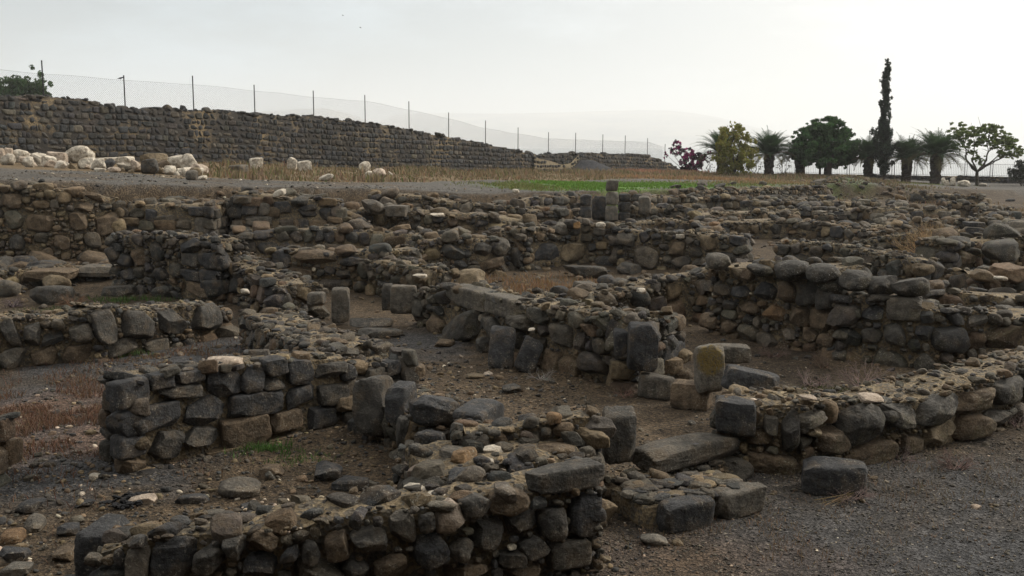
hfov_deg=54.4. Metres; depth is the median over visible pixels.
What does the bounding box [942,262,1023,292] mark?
ruined wall
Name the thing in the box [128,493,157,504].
loose stone
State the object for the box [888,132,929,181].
palm tree
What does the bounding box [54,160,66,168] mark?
limestone block
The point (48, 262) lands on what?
loose boulder
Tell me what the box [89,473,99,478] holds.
loose stone
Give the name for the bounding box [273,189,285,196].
leaning pale stone
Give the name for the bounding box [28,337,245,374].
dry weeds
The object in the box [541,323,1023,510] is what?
stone rubble
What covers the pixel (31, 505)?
loose stone
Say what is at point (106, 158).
limestone block
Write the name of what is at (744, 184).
green grass
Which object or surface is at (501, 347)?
leaning block
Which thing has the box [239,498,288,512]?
white crumbs
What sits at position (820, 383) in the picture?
dry shrub
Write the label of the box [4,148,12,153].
limestone block
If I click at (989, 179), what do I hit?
parapet wall
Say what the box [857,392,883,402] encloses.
loose stone
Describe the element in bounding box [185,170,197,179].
limestone block
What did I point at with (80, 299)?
dry shrub
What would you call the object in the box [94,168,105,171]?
limestone block
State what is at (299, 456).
green weeds
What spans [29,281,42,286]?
loose boulder
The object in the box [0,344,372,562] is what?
dry weeds
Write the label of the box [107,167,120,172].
limestone block
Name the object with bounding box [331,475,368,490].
loose stone
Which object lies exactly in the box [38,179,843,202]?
stone rubble
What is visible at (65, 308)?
stone rubble
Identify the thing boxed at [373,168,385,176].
limestone block
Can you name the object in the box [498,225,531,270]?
ruined wall
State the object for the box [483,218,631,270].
ruined wall
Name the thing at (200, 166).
limestone block
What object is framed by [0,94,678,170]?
masonry wall
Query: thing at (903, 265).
ruined wall
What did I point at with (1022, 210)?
dry grass
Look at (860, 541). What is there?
gravel
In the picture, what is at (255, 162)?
limestone block
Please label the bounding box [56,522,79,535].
loose stone
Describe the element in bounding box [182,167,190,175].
limestone block
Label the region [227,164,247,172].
limestone block
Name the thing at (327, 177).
limestone block
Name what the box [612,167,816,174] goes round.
dry grass
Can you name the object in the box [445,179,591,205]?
green grass
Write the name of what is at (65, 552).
loose stone
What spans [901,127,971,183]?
palm tree
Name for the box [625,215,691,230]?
ruined wall
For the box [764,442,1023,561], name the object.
dry weeds
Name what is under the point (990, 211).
ruined wall
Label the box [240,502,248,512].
loose stone
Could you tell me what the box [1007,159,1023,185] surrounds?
dark bush
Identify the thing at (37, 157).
limestone block
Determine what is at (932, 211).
ruined wall
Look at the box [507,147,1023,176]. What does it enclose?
lake
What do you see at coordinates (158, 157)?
limestone block
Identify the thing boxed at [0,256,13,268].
loose boulder
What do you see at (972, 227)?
ruined wall
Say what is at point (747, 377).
slanting slab
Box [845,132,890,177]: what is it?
palm tree
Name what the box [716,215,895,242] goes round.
ruined wall
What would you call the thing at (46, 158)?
limestone block
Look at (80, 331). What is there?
ruined wall
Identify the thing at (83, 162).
limestone block
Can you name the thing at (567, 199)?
ruined wall
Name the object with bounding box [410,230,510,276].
ruined wall
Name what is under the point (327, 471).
loose stone
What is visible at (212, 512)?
loose stone
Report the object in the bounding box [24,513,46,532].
loose stone
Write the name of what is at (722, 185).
loose boulder
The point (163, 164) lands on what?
limestone block
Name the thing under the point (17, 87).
distant tree
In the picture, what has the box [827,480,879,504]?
dry shrub
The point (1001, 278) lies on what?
loose stone
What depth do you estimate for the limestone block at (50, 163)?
40.47 m
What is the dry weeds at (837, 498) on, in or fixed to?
on the ground at (656, 415)
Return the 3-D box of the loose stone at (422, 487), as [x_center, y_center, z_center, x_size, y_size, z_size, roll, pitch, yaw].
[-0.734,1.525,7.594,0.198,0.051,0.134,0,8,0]
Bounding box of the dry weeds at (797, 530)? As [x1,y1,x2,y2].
[602,472,1005,575]
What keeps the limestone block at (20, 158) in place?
on the ground at (656, 415)
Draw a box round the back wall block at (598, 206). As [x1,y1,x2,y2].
[592,196,605,220]
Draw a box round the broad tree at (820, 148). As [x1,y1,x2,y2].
[788,116,865,176]
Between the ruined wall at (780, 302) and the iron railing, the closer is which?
the ruined wall at (780, 302)
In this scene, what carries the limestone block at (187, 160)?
on the ground at (656, 415)
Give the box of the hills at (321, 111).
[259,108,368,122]
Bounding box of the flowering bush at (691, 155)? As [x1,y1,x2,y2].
[663,139,710,172]
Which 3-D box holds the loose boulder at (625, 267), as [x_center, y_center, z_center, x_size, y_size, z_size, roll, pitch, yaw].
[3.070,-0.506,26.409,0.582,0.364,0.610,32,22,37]
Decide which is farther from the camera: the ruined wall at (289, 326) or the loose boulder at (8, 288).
the loose boulder at (8, 288)
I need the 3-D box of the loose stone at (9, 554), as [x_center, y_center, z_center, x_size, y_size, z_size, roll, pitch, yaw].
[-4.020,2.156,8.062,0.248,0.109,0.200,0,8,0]
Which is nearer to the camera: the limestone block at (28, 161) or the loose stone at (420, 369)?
the loose stone at (420, 369)
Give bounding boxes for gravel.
[0,170,508,200]
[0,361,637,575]
[590,437,1023,575]
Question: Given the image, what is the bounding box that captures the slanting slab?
[721,364,779,390]
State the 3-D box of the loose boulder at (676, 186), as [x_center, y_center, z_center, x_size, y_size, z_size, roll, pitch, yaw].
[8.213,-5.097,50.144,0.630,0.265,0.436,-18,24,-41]
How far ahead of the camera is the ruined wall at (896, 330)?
15.06 m
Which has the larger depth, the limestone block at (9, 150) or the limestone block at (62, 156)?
the limestone block at (9, 150)
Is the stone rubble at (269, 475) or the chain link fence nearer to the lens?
the stone rubble at (269, 475)
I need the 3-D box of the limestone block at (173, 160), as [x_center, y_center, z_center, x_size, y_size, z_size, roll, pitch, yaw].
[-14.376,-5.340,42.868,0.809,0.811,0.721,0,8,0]
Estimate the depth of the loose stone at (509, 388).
13.42 m
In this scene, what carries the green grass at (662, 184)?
on the ground at (656, 415)
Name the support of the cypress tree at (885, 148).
on the ground at (656, 415)
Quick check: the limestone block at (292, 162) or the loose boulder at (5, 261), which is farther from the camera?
the limestone block at (292, 162)
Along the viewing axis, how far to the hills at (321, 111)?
7788.91 m
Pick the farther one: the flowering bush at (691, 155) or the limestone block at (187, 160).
the flowering bush at (691, 155)
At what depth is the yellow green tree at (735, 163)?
90.68 m
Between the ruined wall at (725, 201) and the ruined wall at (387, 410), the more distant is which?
the ruined wall at (725, 201)
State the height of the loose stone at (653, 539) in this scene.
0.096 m
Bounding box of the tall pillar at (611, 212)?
[605,180,618,220]
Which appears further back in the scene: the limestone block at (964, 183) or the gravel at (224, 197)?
the limestone block at (964, 183)
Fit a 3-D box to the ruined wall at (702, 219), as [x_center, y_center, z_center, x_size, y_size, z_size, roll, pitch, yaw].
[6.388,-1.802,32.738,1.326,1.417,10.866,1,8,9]
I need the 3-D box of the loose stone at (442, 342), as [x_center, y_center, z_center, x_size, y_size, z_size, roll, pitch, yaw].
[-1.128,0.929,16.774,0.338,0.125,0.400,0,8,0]
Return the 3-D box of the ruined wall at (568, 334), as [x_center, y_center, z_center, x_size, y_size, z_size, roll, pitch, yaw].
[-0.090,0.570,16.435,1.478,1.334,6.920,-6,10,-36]
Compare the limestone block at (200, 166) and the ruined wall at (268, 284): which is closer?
the ruined wall at (268, 284)
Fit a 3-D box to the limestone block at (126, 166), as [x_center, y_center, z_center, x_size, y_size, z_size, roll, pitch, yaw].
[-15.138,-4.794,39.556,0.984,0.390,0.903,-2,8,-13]
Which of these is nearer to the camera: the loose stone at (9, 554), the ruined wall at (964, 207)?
the loose stone at (9, 554)
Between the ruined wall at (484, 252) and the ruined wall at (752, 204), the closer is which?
the ruined wall at (484, 252)
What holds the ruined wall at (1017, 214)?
on the ground at (656, 415)
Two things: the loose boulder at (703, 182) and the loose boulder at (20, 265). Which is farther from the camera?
the loose boulder at (703, 182)
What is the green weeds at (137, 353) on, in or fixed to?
on the ground at (656, 415)
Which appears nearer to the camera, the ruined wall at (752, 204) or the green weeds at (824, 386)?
the green weeds at (824, 386)
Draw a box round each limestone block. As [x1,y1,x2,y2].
[0,148,4,158]
[0,153,15,164]
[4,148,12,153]
[13,149,29,159]
[18,156,24,163]
[22,156,33,166]
[30,152,43,164]
[43,155,56,166]
[43,160,55,166]
[46,151,67,161]
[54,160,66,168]
[65,146,94,162]
[68,163,75,168]
[78,158,93,168]
[92,158,105,169]
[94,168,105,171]
[95,157,116,160]
[104,159,115,169]
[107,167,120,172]
[115,156,134,163]
[117,163,130,170]
[130,160,140,171]
[139,153,167,161]
[141,158,158,173]
[156,167,163,173]
[158,160,170,167]
[163,165,175,174]
[167,155,181,169]
[178,153,197,167]
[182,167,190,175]
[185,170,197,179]
[190,167,201,175]
[191,164,208,174]
[198,175,206,179]
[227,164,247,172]
[249,158,262,168]
[287,157,296,169]
[297,160,311,170]
[319,174,333,180]
[359,161,370,172]
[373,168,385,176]
[950,177,955,185]
[957,180,969,186]
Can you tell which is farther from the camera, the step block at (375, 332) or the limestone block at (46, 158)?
the limestone block at (46, 158)
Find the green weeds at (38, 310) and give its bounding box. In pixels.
[13,303,69,312]
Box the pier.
[638,195,650,213]
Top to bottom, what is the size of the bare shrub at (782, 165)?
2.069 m
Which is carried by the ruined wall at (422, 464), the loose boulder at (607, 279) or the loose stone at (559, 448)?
the loose stone at (559, 448)
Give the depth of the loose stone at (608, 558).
7.96 m
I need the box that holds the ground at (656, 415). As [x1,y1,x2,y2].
[0,161,1023,575]
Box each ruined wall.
[0,180,125,259]
[0,258,136,304]
[0,300,238,368]
[0,412,22,487]
[74,456,607,575]
[97,342,356,476]
[104,229,248,304]
[122,196,234,235]
[226,251,329,319]
[227,187,346,234]
[230,221,471,259]
[238,287,376,374]
[265,243,422,291]
[341,197,536,234]
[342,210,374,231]
[346,339,418,383]
[347,375,504,461]
[353,254,460,296]
[367,187,579,222]
[382,280,683,388]
[390,431,617,526]
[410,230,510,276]
[449,405,636,493]
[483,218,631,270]
[493,191,580,219]
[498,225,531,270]
[521,262,718,322]
[602,312,692,393]
[602,450,753,500]
[616,226,754,269]
[617,190,834,211]
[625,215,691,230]
[627,201,800,220]
[679,184,832,196]
[684,207,726,232]
[698,252,929,353]
[709,345,1023,474]
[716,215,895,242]
[739,197,881,210]
[754,205,872,222]
[772,237,944,280]
[791,197,837,222]
[821,290,1023,369]
[848,227,957,252]
[854,215,1023,230]
[868,205,960,223]
[883,194,917,233]
[908,190,987,203]
[915,222,1023,280]
[921,280,1023,306]
[936,198,1016,217]
[941,220,1023,236]
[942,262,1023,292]
[972,203,1019,224]
[973,211,1023,218]
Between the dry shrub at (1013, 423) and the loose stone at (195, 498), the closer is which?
the loose stone at (195, 498)
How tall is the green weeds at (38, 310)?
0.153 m
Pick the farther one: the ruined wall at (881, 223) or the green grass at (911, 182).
the green grass at (911, 182)
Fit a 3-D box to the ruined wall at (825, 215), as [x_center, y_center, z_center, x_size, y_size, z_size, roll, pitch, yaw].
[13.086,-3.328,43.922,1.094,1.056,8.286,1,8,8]
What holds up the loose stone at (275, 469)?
on the ground at (656, 415)
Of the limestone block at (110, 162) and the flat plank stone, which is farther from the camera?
the limestone block at (110, 162)
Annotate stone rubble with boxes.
[0,317,542,575]
[3,188,778,312]
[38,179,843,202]
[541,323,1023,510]
[792,174,907,199]
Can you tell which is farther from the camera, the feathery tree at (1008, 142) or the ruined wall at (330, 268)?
the feathery tree at (1008, 142)
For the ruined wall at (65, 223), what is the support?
on the ground at (656, 415)
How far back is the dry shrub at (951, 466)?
10.31 m
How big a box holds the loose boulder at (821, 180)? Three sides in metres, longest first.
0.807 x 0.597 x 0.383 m
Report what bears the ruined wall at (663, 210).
on the ground at (656, 415)
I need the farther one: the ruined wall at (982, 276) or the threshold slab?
the ruined wall at (982, 276)
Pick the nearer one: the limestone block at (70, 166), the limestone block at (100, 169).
the limestone block at (100, 169)
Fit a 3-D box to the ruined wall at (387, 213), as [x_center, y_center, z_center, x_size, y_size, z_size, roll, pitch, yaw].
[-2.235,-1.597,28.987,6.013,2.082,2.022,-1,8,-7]
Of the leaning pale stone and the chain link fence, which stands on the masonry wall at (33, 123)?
the chain link fence
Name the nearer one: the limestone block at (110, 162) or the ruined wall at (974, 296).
the ruined wall at (974, 296)
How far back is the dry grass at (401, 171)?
59.72 m
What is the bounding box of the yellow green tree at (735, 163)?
[711,121,760,174]
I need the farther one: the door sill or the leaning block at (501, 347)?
the leaning block at (501, 347)
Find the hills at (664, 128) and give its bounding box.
[379,110,807,147]
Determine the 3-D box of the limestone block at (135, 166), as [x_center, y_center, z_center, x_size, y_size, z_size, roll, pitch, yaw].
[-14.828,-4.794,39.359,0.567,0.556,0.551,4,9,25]
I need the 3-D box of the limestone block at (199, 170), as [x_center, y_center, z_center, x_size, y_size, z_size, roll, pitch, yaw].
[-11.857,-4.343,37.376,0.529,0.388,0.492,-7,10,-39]
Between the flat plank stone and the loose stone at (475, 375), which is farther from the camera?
the flat plank stone
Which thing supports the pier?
on the ground at (656, 415)
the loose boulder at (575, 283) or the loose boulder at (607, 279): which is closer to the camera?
the loose boulder at (575, 283)
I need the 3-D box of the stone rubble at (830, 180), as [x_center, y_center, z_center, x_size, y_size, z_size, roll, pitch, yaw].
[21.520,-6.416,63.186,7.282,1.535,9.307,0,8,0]
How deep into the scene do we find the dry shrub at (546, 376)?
14.26 m
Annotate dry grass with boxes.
[197,158,925,183]
[558,172,784,180]
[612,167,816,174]
[675,176,867,199]
[726,178,976,189]
[806,174,933,198]
[874,199,1023,212]
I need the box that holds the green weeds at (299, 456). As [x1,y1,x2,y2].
[240,446,343,472]
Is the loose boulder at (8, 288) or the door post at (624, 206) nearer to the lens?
the loose boulder at (8, 288)
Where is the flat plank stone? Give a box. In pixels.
[430,213,444,216]
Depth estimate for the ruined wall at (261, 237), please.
25.59 m
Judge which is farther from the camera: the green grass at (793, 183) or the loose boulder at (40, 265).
the green grass at (793, 183)
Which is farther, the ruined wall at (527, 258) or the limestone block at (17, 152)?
the limestone block at (17, 152)
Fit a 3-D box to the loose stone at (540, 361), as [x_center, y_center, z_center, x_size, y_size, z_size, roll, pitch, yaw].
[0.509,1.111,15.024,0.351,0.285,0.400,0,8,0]
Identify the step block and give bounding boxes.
[349,318,392,327]
[357,327,402,337]
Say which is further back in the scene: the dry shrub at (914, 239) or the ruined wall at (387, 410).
the dry shrub at (914, 239)
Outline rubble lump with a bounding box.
[453,268,484,283]
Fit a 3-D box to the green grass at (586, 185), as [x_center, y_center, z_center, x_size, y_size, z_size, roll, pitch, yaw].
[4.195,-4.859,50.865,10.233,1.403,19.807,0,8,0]
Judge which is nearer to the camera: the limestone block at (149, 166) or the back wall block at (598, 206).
the limestone block at (149, 166)
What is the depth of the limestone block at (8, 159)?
41.18 m
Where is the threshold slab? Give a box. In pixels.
[632,432,740,472]
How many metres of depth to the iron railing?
103.26 m
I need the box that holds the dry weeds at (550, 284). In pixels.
[451,268,612,293]
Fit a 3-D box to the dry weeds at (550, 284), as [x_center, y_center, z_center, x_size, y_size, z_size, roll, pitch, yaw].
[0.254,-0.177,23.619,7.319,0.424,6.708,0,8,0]
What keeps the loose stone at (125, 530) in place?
on the ruined wall at (546, 520)
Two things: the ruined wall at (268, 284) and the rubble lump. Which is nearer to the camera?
the ruined wall at (268, 284)
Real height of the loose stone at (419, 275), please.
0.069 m
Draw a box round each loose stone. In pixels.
[0,527,26,544]
[0,546,31,562]
[0,561,33,575]
[14,497,46,513]
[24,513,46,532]
[52,543,74,561]
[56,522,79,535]
[75,499,95,507]
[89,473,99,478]
[116,526,133,536]
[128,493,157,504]
[174,493,209,503]
[207,356,242,366]
[207,508,224,520]
[218,476,260,498]
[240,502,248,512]
[259,463,284,478]
[314,461,342,481]
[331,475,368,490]
[403,483,425,490]
[412,274,426,277]
[414,363,425,376]
[435,338,455,346]
[439,445,462,458]
[447,467,465,483]
[465,373,483,378]
[476,337,489,352]
[483,444,503,452]
[502,383,521,392]
[537,353,543,367]
[537,442,574,454]
[603,555,610,562]
[636,288,645,293]
[640,533,667,545]
[672,538,683,545]
[799,394,816,399]
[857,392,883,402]
[993,276,1007,280]
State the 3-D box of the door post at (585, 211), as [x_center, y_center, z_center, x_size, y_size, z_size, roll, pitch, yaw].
[2.861,-3.198,38.785,0.513,0.927,0.500,0,8,0]
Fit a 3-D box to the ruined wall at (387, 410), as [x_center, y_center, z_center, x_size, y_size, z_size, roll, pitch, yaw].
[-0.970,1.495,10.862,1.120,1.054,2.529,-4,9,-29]
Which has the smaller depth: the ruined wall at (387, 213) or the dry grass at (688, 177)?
the ruined wall at (387, 213)
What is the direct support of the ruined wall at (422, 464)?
on the ground at (656, 415)
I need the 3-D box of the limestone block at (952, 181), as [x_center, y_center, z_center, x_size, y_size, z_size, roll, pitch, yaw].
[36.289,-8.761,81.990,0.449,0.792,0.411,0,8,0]
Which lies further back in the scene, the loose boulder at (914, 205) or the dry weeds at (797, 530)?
the loose boulder at (914, 205)
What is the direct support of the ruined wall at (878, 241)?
on the ground at (656, 415)
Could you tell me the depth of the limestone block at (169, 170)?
38.36 m
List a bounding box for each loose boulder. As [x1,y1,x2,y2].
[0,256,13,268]
[0,279,21,296]
[8,261,27,268]
[13,256,37,262]
[26,260,60,266]
[28,251,56,260]
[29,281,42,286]
[32,264,47,267]
[42,275,71,285]
[79,250,107,263]
[94,260,108,263]
[573,281,596,287]
[597,275,613,283]
[616,261,640,273]
[668,188,677,194]
[670,184,681,188]
[679,265,696,272]
[697,180,707,186]
[714,183,725,187]
[813,178,826,183]
[909,203,919,208]
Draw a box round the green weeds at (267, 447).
[221,439,320,457]
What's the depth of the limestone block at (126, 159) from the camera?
49.06 m
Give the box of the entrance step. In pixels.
[611,470,766,532]
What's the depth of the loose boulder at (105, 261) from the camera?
23.16 m
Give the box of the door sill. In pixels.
[637,372,712,410]
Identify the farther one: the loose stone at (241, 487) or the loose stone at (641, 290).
the loose stone at (641, 290)
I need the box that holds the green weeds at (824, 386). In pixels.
[781,382,872,392]
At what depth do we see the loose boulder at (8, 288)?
20.96 m
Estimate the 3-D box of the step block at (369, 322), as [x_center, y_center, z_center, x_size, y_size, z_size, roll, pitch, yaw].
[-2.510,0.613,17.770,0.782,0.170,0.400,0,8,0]
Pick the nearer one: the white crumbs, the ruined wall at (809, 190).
the white crumbs
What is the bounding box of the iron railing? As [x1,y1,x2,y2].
[746,161,1016,176]
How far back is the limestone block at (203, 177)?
33.63 m
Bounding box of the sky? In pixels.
[0,0,1023,146]
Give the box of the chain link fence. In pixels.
[0,60,664,160]
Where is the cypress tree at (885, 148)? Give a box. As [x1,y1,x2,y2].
[869,58,900,179]
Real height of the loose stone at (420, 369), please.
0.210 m
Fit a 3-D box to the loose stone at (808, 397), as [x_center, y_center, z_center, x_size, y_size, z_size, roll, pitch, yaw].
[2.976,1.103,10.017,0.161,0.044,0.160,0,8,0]
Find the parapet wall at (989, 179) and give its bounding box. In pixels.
[758,173,1023,182]
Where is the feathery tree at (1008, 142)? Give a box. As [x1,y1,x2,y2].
[945,118,1023,185]
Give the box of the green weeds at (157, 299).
[73,295,183,303]
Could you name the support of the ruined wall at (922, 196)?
on the ground at (656, 415)
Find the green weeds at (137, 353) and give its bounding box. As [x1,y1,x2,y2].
[118,347,155,359]
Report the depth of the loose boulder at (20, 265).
23.21 m
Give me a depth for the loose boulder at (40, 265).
22.66 m
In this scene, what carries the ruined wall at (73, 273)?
on the ground at (656, 415)
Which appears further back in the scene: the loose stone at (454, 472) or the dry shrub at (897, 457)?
the dry shrub at (897, 457)
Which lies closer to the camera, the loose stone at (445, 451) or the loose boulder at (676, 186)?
the loose stone at (445, 451)
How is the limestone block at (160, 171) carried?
on the ground at (656, 415)
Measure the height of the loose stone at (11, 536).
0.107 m
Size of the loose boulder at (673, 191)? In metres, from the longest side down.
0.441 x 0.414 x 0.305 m
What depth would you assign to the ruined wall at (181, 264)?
20.81 m
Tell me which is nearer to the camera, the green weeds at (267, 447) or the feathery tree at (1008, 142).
the green weeds at (267, 447)
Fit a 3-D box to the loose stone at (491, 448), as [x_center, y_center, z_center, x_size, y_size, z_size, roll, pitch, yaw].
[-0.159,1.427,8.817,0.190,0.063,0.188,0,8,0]
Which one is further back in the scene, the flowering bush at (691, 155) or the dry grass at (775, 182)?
the flowering bush at (691, 155)
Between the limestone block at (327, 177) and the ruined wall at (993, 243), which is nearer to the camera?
the ruined wall at (993, 243)
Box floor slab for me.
[562,265,607,277]
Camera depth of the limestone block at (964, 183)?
81.20 m
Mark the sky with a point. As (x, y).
(777, 65)
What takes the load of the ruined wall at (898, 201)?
on the ground at (656, 415)
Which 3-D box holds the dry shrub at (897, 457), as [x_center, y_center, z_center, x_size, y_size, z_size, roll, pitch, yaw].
[4.153,1.813,10.541,0.393,0.233,0.386,5,9,30]
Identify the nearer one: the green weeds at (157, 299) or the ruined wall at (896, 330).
the ruined wall at (896, 330)
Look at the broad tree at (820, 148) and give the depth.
94.84 m
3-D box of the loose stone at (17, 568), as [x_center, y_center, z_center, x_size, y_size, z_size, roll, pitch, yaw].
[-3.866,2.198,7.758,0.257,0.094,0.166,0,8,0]
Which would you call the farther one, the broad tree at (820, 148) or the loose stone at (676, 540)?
the broad tree at (820, 148)
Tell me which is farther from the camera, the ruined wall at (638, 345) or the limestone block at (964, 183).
the limestone block at (964, 183)
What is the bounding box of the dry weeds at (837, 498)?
[816,492,852,503]
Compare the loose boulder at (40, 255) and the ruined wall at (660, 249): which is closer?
the loose boulder at (40, 255)
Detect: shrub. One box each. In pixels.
[0,294,28,308]
[57,292,90,306]
[526,368,553,380]
[703,152,714,171]
[776,155,790,173]
[792,368,833,387]
[806,347,838,371]
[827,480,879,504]
[832,355,898,386]
[886,220,959,254]
[893,447,919,463]
[932,446,983,471]
[1007,413,1023,428]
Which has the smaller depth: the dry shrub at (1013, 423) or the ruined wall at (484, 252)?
the dry shrub at (1013, 423)
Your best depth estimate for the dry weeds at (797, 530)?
8.46 m
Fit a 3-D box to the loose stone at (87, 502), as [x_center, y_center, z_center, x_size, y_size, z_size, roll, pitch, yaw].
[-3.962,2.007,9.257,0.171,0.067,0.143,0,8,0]
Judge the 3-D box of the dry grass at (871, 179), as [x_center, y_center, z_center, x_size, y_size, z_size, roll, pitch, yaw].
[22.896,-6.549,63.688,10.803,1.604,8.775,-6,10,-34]
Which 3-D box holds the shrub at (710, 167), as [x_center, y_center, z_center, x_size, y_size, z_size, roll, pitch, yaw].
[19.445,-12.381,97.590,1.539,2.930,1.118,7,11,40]
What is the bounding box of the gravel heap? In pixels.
[573,160,617,171]
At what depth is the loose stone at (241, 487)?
9.47 m
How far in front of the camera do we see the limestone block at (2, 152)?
44.89 m
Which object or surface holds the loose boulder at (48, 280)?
on the ground at (656, 415)
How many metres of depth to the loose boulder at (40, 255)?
24.07 m
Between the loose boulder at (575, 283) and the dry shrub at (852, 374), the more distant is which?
the loose boulder at (575, 283)
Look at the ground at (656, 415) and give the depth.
10.52 m
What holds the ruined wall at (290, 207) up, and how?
on the ground at (656, 415)
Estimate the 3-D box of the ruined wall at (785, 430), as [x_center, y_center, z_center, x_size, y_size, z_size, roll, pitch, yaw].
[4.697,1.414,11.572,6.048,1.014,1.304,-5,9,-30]
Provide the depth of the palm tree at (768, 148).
95.45 m
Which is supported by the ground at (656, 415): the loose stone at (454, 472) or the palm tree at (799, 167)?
the palm tree at (799, 167)
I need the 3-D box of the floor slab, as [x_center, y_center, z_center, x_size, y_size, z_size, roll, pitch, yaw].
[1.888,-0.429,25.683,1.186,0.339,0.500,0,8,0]
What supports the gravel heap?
on the ground at (656, 415)
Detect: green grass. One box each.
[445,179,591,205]
[499,178,685,212]
[539,179,740,193]
[599,179,808,187]
[684,176,886,199]
[784,177,997,186]
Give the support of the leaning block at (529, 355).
on the ground at (656, 415)
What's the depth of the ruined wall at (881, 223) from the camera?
34.52 m
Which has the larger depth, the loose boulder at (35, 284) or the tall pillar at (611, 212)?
the tall pillar at (611, 212)
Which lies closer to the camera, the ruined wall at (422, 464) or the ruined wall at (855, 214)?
the ruined wall at (422, 464)
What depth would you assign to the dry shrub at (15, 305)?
20.14 m
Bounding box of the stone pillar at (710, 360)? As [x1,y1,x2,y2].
[694,343,751,392]
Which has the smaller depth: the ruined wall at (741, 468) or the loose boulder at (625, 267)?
the ruined wall at (741, 468)
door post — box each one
[579,194,591,217]
[618,194,630,220]
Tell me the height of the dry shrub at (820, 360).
0.409 m
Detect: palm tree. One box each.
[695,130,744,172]
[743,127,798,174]
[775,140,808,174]
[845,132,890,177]
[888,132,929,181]
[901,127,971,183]
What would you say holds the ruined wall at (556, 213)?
on the ground at (656, 415)
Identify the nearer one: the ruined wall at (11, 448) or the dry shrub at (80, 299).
the ruined wall at (11, 448)
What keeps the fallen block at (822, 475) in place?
on the ground at (656, 415)
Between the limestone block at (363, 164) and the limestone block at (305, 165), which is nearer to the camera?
the limestone block at (305, 165)
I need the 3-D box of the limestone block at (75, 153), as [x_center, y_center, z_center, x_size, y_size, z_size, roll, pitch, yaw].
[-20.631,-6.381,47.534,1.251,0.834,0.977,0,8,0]
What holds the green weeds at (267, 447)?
on the ground at (656, 415)
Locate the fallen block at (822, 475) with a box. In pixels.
[800,456,867,497]
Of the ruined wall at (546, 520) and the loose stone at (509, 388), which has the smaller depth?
the ruined wall at (546, 520)
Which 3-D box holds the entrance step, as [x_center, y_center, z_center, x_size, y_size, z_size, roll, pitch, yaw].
[1.581,1.931,9.079,1.262,0.325,0.867,-5,10,-33]
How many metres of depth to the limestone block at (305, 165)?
51.20 m
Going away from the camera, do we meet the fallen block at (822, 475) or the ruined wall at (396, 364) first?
the fallen block at (822, 475)
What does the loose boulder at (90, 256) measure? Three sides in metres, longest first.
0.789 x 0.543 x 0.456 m
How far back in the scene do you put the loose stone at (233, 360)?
11.02 m
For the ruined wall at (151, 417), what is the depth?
10.83 m
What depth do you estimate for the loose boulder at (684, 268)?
25.24 m
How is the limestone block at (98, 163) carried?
on the ground at (656, 415)
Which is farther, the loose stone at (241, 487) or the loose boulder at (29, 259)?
the loose boulder at (29, 259)
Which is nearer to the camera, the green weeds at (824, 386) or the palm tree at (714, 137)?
the green weeds at (824, 386)
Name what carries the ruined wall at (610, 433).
on the ground at (656, 415)
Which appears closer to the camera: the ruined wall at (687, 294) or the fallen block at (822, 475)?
the fallen block at (822, 475)
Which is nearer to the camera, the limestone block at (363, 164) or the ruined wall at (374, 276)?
the ruined wall at (374, 276)
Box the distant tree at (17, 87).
[0,64,53,96]
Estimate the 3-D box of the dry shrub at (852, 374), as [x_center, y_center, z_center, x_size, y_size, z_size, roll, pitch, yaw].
[4.832,1.220,13.434,0.942,0.629,0.949,0,8,0]
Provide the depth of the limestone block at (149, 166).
37.62 m
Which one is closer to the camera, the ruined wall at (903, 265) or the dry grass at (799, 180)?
the ruined wall at (903, 265)
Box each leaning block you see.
[488,325,515,368]
[514,335,542,372]
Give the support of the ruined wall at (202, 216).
on the ground at (656, 415)
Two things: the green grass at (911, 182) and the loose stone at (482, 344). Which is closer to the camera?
the loose stone at (482, 344)

